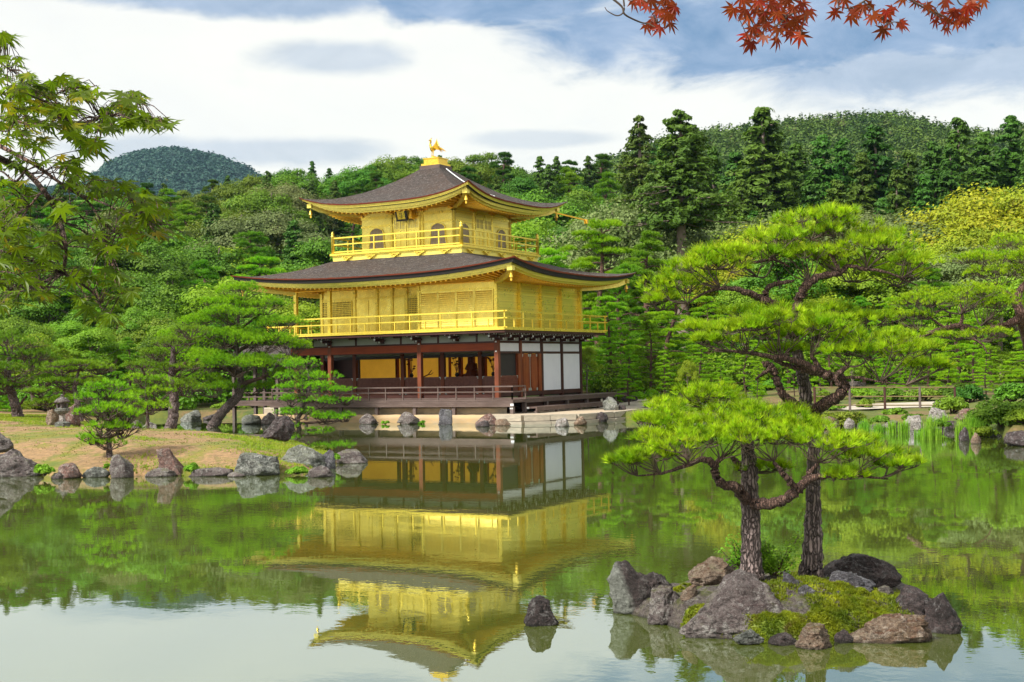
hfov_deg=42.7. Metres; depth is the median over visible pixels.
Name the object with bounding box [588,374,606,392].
tree
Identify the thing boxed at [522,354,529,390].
door
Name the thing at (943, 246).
broadleaf tree
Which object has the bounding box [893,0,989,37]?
maple branch
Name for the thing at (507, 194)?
broadleaf tree
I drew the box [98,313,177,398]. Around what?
broadleaf tree
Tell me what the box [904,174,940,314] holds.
cedar tree
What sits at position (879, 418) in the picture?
shrub
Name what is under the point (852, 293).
broadleaf tree
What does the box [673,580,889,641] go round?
moss cushions
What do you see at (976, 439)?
rock
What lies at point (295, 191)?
broadleaf tree
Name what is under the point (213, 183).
pine tree
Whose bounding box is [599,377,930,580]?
pine tree
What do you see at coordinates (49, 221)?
pine tree
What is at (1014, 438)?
rock
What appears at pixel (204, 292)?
broadleaf tree
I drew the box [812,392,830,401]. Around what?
shrub
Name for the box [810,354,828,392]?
pine tree
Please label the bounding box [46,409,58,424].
rock
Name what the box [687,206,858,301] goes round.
broadleaf tree
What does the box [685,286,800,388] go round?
broadleaf tree
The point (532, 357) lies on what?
door
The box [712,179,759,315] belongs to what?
cedar tree
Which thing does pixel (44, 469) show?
fern
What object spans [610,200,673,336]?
cedar tree
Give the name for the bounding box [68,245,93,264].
broadleaf tree
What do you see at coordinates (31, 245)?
cedar tree
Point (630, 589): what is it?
rock
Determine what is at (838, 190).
cedar tree
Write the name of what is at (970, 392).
shrub
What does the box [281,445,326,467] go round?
rock
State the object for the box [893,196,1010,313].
broadleaf tree
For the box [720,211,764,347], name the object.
cedar tree
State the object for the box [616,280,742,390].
pine tree
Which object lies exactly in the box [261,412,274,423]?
rock
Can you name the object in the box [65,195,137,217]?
broadleaf tree
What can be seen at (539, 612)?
rock
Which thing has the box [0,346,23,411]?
pine tree
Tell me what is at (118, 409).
pine tree
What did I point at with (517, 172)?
broadleaf tree
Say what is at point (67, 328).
broadleaf tree
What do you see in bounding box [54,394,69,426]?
stone lantern
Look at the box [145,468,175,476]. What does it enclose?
rock
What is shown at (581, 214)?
pine tree
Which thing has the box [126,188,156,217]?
pine tree
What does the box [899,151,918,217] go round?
cedar tree
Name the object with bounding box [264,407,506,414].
masonry wall
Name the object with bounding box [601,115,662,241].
cedar tree
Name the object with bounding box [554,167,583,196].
pine tree
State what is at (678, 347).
undergrowth
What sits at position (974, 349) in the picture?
pine tree
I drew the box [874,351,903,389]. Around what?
pine tree
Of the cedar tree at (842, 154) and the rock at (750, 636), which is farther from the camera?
the cedar tree at (842, 154)
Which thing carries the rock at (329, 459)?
on the peninsula
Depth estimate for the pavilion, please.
63.86 m
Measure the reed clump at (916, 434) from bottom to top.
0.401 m
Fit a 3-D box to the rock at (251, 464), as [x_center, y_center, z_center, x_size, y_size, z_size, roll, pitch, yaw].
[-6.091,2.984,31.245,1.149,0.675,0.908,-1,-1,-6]
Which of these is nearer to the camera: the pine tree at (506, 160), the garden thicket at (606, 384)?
the garden thicket at (606, 384)
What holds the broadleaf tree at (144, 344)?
on the ground at (772, 396)
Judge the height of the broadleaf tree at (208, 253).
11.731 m
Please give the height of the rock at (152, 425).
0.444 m
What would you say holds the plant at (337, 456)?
on the peninsula
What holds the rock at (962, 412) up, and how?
on the ground at (772, 396)
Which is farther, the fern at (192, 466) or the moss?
the fern at (192, 466)
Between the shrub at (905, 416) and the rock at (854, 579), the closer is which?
the rock at (854, 579)
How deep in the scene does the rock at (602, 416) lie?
57.46 m
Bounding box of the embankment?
[253,414,483,422]
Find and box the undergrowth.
[2,214,1016,387]
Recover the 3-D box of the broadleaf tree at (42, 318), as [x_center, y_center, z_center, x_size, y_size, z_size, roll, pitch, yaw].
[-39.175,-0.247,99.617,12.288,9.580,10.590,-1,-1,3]
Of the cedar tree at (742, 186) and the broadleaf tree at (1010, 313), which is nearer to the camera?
the broadleaf tree at (1010, 313)
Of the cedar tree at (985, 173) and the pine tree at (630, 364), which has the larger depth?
the cedar tree at (985, 173)
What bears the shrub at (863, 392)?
on the ground at (772, 396)
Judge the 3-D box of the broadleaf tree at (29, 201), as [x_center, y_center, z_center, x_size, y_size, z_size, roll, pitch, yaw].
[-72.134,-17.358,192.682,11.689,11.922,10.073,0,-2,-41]
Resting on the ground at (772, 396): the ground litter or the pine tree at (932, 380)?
the pine tree at (932, 380)
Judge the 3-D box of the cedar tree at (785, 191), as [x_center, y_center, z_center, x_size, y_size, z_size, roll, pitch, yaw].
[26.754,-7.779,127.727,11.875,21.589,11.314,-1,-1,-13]
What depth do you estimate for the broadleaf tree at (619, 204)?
139.29 m
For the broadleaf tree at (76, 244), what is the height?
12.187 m
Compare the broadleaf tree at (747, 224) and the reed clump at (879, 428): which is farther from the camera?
the broadleaf tree at (747, 224)
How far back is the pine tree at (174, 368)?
47.38 m
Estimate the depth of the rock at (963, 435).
38.86 m
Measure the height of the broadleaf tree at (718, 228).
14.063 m
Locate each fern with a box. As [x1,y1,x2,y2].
[33,463,55,475]
[182,462,199,472]
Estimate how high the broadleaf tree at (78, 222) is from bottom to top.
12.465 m
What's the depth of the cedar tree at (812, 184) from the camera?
122.04 m
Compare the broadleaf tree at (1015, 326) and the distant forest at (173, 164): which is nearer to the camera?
the broadleaf tree at (1015, 326)
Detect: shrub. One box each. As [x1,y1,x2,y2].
[21,400,82,410]
[137,398,187,410]
[210,402,249,409]
[636,389,659,400]
[656,390,686,399]
[680,403,699,411]
[713,529,765,569]
[747,379,786,390]
[751,388,766,396]
[761,532,803,575]
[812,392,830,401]
[822,410,872,427]
[828,404,846,409]
[847,388,877,398]
[856,398,874,406]
[870,415,889,422]
[872,388,907,400]
[881,407,908,414]
[901,413,927,419]
[903,386,942,400]
[926,420,951,426]
[929,395,968,413]
[938,384,964,395]
[950,384,989,402]
[966,397,1023,427]
[971,426,999,437]
[991,382,1023,403]
[1003,408,1023,423]
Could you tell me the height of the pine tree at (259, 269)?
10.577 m
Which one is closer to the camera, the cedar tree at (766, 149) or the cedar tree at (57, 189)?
the cedar tree at (766, 149)
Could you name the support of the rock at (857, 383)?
on the ground at (772, 396)
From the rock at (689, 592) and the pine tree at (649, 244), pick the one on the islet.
the rock at (689, 592)
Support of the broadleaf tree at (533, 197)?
on the ground at (772, 396)
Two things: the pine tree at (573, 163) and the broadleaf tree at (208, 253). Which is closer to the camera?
the broadleaf tree at (208, 253)
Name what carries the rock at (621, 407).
on the terrace
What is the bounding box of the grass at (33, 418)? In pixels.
[0,413,335,475]
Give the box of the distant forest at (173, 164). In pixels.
[9,145,264,227]
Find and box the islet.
[632,570,931,639]
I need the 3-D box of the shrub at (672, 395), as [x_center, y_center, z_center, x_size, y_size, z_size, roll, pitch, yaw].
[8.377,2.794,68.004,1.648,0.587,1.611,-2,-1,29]
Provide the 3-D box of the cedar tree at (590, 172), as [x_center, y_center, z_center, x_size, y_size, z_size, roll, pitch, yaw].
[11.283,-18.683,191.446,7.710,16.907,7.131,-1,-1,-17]
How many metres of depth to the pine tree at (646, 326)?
71.99 m
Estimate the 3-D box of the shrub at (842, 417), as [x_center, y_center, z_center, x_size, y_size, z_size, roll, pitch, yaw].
[12.072,2.905,48.459,2.281,0.742,1.866,-2,-1,29]
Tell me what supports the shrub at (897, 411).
on the ground at (772, 396)
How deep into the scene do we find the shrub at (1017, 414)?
40.33 m
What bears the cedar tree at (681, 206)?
on the ground at (772, 396)
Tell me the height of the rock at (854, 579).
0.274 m
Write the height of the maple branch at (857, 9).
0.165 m
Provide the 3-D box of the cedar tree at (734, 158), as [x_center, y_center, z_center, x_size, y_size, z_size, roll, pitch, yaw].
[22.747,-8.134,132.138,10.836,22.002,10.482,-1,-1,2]
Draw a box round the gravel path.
[595,390,666,408]
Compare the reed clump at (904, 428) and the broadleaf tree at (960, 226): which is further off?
the broadleaf tree at (960, 226)
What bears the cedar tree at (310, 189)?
on the ground at (772, 396)
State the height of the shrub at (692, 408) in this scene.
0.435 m
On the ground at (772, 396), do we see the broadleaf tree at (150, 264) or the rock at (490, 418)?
the broadleaf tree at (150, 264)
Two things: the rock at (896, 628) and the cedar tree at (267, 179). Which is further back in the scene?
the cedar tree at (267, 179)
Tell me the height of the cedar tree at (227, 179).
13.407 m
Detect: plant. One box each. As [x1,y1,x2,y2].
[285,466,307,473]
[307,444,330,450]
[334,453,340,460]
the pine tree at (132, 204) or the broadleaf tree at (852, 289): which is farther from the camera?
the pine tree at (132, 204)
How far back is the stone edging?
56.68 m
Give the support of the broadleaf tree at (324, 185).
on the ground at (772, 396)
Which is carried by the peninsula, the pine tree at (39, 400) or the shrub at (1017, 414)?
the pine tree at (39, 400)
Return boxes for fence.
[813,387,955,411]
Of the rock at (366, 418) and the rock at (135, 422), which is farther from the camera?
the rock at (366, 418)
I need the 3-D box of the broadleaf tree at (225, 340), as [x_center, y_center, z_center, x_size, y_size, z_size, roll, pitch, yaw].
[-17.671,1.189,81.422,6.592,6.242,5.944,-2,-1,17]
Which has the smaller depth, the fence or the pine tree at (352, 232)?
the fence
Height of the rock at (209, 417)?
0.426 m
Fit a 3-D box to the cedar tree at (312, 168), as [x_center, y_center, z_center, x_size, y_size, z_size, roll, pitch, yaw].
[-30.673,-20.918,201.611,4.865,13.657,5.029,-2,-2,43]
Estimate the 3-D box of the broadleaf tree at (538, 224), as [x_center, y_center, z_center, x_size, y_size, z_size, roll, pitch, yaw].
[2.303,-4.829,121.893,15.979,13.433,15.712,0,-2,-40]
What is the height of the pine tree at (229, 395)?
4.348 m
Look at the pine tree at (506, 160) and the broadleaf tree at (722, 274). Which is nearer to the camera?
the broadleaf tree at (722, 274)
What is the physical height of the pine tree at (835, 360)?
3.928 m
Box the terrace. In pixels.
[492,408,649,421]
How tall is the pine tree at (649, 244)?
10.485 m
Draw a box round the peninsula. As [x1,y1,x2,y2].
[0,409,336,475]
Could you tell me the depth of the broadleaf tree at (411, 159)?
200.26 m
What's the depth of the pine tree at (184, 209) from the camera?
140.66 m
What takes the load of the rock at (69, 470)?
in the pond water
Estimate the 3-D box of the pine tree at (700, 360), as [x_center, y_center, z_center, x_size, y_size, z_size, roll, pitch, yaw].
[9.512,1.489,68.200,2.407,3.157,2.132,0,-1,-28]
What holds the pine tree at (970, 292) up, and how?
on the ground at (772, 396)
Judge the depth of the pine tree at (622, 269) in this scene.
77.63 m
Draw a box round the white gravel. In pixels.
[839,401,940,409]
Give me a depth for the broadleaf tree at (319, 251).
115.21 m
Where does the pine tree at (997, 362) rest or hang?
on the ground at (772, 396)
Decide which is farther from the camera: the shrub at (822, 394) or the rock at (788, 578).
the shrub at (822, 394)
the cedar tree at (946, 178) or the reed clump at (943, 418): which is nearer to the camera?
the reed clump at (943, 418)
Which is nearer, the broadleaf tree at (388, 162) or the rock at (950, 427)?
the rock at (950, 427)
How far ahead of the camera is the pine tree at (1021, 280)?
70.66 m
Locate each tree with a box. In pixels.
[0,176,10,222]
[0,186,50,218]
[0,187,27,226]
[0,220,38,273]
[0,224,48,250]
[0,245,17,280]
[0,279,111,331]
[0,281,68,333]
[0,314,62,396]
[0,327,64,416]
[0,333,101,409]
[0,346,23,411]
[1,245,105,294]
[16,240,32,276]
[19,357,120,420]
[23,196,52,232]
[31,227,144,258]
[32,187,51,228]
[33,206,80,316]
[42,320,91,372]
[46,184,69,229]
[47,183,73,206]
[48,266,131,375]
[49,327,150,411]
[50,343,74,407]
[51,247,195,314]
[57,205,139,227]
[64,195,102,226]
[64,270,174,327]
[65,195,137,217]
[66,191,82,207]
[66,241,216,294]
[67,215,99,242]
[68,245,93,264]
[70,219,170,248]
[70,376,146,457]
[86,304,144,388]
[94,306,176,371]
[97,269,202,329]
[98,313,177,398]
[111,336,148,420]
[113,220,204,255]
[114,192,131,208]
[120,371,177,428]
[121,322,213,429]
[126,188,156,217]
[131,321,196,384]
[137,320,229,407]
[140,182,155,206]
[144,280,313,426]
[157,183,170,227]
[158,188,193,223]
[162,191,231,227]
[164,241,258,284]
[165,246,228,281]
[169,204,203,237]
[171,189,199,226]
[174,200,201,236]
[174,275,307,329]
[178,208,287,257]
[178,259,222,365]
[180,206,361,264]
[181,315,270,399]
[194,196,220,224]
[196,246,283,282]
[197,344,232,401]
[198,198,266,224]
[200,203,228,245]
[201,179,219,198]
[209,173,262,208]
[219,309,306,395]
[220,187,320,228]
[222,175,231,199]
[223,180,338,232]
[224,255,306,391]
[230,230,278,276]
[242,318,273,390]
[247,264,319,390]
[254,168,296,185]
[254,168,329,198]
[261,171,274,191]
[262,301,319,394]
[271,357,361,429]
[273,219,318,302]
[277,236,359,273]
[302,161,318,205]
[304,180,328,237]
[306,172,355,197]
[319,180,350,245]
[321,164,392,197]
[323,168,332,198]
[334,187,362,247]
[336,161,401,192]
[354,172,384,245]
[366,154,420,180]
[389,156,423,174]
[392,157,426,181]
[446,156,495,189]
[458,166,484,183]
[463,154,512,186]
[470,151,520,173]
[487,151,515,187]
[491,175,503,191]
[492,175,556,198]
[495,188,519,196]
[501,165,557,197]
[511,217,557,249]
[511,221,563,258]
[513,189,603,233]
[515,199,726,325]
[525,192,616,237]
[531,156,545,192]
[535,246,606,357]
[538,164,558,200]
[538,223,618,267]
[551,156,566,192]
[553,159,588,199]
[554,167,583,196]
[554,184,610,208]
[559,218,667,389]
[564,211,617,316]
[565,187,608,213]
[580,155,600,192]
[582,214,632,341]
[582,295,652,391]
[582,346,604,392]
[584,262,660,390]
[587,152,623,199]
[587,171,621,293]
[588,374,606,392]
[589,197,621,214]
[597,230,690,387]
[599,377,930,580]
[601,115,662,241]
[608,109,759,347]
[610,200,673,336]
[610,220,734,320]
[614,345,643,404]
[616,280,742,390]
[617,151,633,203]
[623,145,672,320]
[631,312,670,388]
[633,200,957,577]
[648,350,681,397]
[675,221,754,316]
[675,359,700,404]
[676,296,740,382]
[678,236,777,332]
[681,218,798,307]
[682,342,719,389]
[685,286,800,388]
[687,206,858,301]
[690,185,724,319]
[699,146,726,230]
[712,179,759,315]
[712,358,729,401]
[713,248,853,342]
[714,152,746,229]
[718,106,812,227]
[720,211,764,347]
[724,209,810,240]
[724,331,774,397]
[729,209,874,279]
[747,360,767,400]
[759,152,799,221]
[762,206,964,342]
[769,296,811,387]
[774,246,906,369]
[782,355,797,396]
[787,142,809,206]
[787,208,956,325]
[795,168,828,216]
[798,134,843,205]
[804,295,846,383]
[810,318,849,386]
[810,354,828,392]
[822,241,951,381]
[823,179,856,320]
[831,138,856,206]
[833,295,891,382]
[844,360,867,398]
[845,244,978,339]
[846,152,885,220]
[847,124,908,212]
[847,182,1023,342]
[850,197,916,325]
[862,296,943,385]
[863,242,1022,343]
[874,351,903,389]
[879,232,1023,353]
[886,168,913,314]
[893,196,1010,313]
[894,352,917,390]
[895,328,954,389]
[896,231,974,335]
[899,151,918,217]
[902,262,970,382]
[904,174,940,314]
[910,141,955,213]
[917,179,1023,251]
[918,285,1014,383]
[925,238,1023,377]
[927,274,1023,382]
[934,146,967,204]
[935,218,1021,346]
[935,348,959,386]
[939,117,979,198]
[947,318,993,386]
[959,296,1023,387]
[962,131,1013,200]
[972,345,1002,394]
[990,115,1023,198]
[996,265,1023,361]
[998,330,1023,382]
[1012,136,1023,193]
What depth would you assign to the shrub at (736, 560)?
12.45 m
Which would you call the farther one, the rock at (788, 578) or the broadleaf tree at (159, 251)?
the broadleaf tree at (159, 251)
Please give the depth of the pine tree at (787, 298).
73.95 m
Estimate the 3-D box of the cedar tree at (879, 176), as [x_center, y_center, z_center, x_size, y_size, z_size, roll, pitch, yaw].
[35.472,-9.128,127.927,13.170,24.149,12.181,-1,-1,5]
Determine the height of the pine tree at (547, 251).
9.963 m
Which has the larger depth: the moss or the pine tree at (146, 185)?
the pine tree at (146, 185)
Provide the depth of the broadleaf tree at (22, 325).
82.27 m
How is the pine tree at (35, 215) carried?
on the ground at (772, 396)
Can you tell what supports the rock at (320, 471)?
in the pond water
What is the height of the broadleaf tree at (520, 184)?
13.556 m
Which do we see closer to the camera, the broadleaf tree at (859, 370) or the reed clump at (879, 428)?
the reed clump at (879, 428)
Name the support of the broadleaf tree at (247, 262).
on the ground at (772, 396)
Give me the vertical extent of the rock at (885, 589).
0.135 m
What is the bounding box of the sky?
[0,0,1023,185]
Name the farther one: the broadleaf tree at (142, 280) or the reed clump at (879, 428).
the broadleaf tree at (142, 280)
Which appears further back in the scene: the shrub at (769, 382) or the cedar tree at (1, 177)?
the cedar tree at (1, 177)
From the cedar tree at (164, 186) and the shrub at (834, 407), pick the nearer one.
the shrub at (834, 407)
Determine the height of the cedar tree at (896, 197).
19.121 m
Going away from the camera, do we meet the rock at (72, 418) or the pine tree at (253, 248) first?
the rock at (72, 418)
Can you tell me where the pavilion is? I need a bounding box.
[224,138,635,419]
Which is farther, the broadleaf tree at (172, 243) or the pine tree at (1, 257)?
the broadleaf tree at (172, 243)
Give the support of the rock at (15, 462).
on the peninsula
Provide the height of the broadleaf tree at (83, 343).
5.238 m
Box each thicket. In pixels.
[0,344,1020,409]
[583,337,1023,392]
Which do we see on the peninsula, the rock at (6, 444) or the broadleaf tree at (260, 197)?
the rock at (6, 444)
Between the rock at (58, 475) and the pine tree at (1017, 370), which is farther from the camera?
the pine tree at (1017, 370)
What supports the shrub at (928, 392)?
on the ground at (772, 396)
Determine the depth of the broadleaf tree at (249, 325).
81.14 m
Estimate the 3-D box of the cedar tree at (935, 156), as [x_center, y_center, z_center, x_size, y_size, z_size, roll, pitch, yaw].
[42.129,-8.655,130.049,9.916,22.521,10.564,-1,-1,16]
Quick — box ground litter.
[0,415,307,472]
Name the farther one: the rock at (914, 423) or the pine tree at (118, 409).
the rock at (914, 423)
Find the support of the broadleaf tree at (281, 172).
on the ground at (772, 396)
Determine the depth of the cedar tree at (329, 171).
195.20 m
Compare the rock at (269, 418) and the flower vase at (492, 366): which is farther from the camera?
the flower vase at (492, 366)
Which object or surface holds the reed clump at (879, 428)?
on the pond water
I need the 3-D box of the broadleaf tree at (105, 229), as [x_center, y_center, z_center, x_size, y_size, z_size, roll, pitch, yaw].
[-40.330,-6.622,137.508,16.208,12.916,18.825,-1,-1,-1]
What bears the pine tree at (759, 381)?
on the ground at (772, 396)
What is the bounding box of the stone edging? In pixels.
[493,409,637,424]
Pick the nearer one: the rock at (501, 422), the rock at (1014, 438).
the rock at (1014, 438)
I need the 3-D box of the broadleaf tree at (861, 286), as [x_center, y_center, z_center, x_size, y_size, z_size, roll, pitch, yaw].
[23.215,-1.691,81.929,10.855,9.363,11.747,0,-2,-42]
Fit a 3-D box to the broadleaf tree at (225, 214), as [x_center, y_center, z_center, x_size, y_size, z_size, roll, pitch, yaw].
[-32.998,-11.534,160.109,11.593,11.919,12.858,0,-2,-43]
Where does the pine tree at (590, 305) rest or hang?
on the ground at (772, 396)
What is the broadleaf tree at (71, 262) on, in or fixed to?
on the ground at (772, 396)
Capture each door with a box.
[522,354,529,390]
[529,354,537,390]
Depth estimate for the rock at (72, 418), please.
48.58 m
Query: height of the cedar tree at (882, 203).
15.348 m
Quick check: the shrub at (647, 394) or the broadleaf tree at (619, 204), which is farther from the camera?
the broadleaf tree at (619, 204)
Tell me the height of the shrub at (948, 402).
0.731 m
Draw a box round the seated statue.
[462,357,477,376]
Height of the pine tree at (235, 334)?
7.622 m
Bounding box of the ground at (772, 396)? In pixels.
[4,150,1023,436]
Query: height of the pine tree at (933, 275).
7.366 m
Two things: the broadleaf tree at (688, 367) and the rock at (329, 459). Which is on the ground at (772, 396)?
the broadleaf tree at (688, 367)
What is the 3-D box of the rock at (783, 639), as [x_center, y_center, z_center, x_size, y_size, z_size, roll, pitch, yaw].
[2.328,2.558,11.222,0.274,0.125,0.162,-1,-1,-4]
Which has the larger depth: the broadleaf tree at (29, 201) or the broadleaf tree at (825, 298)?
the broadleaf tree at (29, 201)
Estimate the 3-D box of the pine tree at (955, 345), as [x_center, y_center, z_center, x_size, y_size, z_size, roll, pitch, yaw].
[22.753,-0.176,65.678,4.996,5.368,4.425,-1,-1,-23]
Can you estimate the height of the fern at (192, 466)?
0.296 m
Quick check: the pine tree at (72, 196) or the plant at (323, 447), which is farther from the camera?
the pine tree at (72, 196)
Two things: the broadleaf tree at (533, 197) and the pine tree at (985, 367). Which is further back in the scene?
the broadleaf tree at (533, 197)
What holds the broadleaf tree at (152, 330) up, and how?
on the ground at (772, 396)
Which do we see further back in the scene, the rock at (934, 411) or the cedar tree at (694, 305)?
the cedar tree at (694, 305)
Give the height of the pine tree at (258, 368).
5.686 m
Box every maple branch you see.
[0,30,195,332]
[605,0,680,37]
[721,0,817,56]
[825,0,909,42]
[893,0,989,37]
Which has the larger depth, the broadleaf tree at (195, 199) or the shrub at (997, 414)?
the broadleaf tree at (195, 199)
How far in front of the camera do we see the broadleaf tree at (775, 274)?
80.78 m
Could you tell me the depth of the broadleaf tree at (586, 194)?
138.53 m
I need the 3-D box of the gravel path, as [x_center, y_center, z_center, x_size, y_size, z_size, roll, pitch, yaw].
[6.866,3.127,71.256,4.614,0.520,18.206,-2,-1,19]
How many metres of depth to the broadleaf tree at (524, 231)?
115.11 m
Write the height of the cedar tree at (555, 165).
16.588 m
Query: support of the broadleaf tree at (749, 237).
on the ground at (772, 396)
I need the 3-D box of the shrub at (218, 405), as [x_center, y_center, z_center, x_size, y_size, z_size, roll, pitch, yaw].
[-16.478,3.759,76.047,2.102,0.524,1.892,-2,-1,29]
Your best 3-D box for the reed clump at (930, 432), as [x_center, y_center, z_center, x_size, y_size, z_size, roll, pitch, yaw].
[13.224,2.601,39.748,1.671,0.876,0.482,-1,-1,6]
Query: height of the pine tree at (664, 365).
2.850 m
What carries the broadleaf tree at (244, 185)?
on the ground at (772, 396)
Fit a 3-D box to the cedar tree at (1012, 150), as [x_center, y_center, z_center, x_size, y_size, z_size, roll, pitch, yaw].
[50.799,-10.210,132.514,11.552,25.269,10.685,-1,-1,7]
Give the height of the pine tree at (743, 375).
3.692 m
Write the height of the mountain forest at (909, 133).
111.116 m
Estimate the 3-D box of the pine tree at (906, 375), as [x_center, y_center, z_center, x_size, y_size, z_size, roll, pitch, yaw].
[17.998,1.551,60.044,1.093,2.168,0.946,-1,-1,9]
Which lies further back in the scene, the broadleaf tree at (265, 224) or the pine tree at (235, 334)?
the broadleaf tree at (265, 224)
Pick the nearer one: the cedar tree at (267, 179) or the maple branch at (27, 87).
the maple branch at (27, 87)
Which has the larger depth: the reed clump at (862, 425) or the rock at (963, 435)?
the reed clump at (862, 425)
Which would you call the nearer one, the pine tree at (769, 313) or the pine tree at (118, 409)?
the pine tree at (769, 313)
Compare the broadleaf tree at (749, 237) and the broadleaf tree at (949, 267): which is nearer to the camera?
the broadleaf tree at (949, 267)
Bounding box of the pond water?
[0,417,1023,681]
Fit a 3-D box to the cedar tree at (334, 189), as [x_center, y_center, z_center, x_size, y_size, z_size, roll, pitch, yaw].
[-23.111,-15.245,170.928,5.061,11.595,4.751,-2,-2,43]
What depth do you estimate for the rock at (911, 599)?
11.76 m
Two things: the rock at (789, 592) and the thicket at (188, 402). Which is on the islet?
the rock at (789, 592)
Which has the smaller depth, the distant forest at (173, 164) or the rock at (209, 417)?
the rock at (209, 417)
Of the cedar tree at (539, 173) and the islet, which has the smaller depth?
the islet
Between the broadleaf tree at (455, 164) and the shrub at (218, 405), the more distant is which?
the broadleaf tree at (455, 164)
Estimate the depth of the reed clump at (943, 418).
46.02 m
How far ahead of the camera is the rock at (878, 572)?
12.78 m
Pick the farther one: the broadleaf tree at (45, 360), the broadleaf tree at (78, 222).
the broadleaf tree at (78, 222)
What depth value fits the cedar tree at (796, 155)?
134.88 m
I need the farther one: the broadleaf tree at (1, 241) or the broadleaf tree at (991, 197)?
the broadleaf tree at (1, 241)
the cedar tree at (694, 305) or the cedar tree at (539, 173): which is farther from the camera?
the cedar tree at (539, 173)
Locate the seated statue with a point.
(471, 368)
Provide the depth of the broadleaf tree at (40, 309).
96.93 m
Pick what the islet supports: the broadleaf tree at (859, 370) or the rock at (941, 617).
the rock at (941, 617)
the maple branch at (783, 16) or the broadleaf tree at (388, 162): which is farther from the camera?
the broadleaf tree at (388, 162)
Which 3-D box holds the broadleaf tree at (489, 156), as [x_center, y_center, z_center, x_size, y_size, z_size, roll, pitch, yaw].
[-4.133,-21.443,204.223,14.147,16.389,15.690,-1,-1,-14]
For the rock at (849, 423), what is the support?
in the pond water
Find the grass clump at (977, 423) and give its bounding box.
[953,412,988,434]
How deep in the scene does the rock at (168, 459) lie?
31.48 m
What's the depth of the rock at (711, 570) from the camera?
12.99 m
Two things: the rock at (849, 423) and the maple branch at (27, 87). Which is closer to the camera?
the maple branch at (27, 87)
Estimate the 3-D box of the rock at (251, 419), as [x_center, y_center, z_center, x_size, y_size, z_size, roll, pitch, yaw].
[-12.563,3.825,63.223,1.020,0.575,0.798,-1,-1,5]
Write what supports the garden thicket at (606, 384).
on the ground at (772, 396)
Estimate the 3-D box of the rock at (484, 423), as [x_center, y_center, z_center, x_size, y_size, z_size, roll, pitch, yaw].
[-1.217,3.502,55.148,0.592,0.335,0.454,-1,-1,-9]
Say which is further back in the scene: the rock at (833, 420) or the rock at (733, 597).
the rock at (833, 420)
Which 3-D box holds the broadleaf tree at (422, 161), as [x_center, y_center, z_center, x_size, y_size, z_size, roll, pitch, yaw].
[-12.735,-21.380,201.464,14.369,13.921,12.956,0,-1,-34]
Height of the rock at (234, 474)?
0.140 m
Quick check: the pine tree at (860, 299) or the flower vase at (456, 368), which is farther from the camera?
the pine tree at (860, 299)
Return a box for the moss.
[678,570,931,640]
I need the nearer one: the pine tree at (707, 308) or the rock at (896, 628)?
the rock at (896, 628)
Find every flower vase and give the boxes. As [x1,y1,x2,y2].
[406,358,415,376]
[451,357,461,376]
[486,357,493,375]
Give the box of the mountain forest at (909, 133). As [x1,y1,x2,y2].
[566,107,1023,214]
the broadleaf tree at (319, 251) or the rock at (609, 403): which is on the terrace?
the rock at (609, 403)
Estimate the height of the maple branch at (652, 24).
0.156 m
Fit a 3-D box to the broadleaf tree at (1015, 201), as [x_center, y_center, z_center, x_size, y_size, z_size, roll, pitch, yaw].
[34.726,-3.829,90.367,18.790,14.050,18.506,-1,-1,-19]
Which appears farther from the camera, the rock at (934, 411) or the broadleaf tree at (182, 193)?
the broadleaf tree at (182, 193)
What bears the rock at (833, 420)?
in the pond water
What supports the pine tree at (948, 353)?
on the ground at (772, 396)
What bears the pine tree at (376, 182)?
on the ground at (772, 396)
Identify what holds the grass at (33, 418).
on the peninsula
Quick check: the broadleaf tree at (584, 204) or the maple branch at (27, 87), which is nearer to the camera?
the maple branch at (27, 87)
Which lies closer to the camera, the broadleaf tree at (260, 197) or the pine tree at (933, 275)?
the pine tree at (933, 275)
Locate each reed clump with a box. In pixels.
[854,417,871,431]
[870,422,885,432]
[886,418,910,432]
[914,428,923,437]
[920,415,974,439]
[926,412,954,421]
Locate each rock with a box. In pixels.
[0,433,13,452]
[0,448,41,476]
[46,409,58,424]
[51,472,61,478]
[58,463,81,478]
[65,404,80,426]
[82,467,109,477]
[109,454,133,477]
[131,420,143,428]
[142,422,156,428]
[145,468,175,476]
[156,448,183,475]
[180,410,201,421]
[188,467,232,476]
[202,414,213,419]
[227,472,245,476]
[234,452,279,475]
[241,414,260,423]
[260,416,294,441]
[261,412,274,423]
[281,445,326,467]
[308,465,334,477]
[323,449,335,468]
[336,449,367,463]
[359,413,377,423]
[397,412,419,423]
[438,409,452,424]
[475,413,495,424]
[476,420,489,426]
[495,419,510,425]
[524,595,558,626]
[555,418,569,426]
[574,416,586,424]
[596,412,607,421]
[603,397,618,409]
[606,560,673,613]
[618,405,625,409]
[621,396,637,401]
[647,585,679,624]
[678,569,786,638]
[680,584,697,600]
[688,556,735,586]
[733,628,764,644]
[768,632,796,645]
[782,571,798,583]
[786,589,794,595]
[795,622,831,649]
[798,584,815,593]
[823,553,902,587]
[825,416,839,428]
[829,570,875,591]
[834,629,853,643]
[844,418,855,429]
[849,381,866,386]
[850,613,931,643]
[877,585,893,594]
[882,420,899,428]
[895,584,928,614]
[902,415,922,430]
[924,592,962,633]
[926,407,948,419]
[942,421,958,429]
[954,408,971,421]
[958,427,969,440]
[970,433,980,443]
[1003,430,1023,445]
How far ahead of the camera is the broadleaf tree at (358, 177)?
187.73 m
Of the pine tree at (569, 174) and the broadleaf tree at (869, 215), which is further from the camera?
the pine tree at (569, 174)
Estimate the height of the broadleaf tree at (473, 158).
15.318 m
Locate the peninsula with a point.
(84, 460)
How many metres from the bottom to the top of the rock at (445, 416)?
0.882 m
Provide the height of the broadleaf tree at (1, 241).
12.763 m
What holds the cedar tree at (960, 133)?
on the ground at (772, 396)

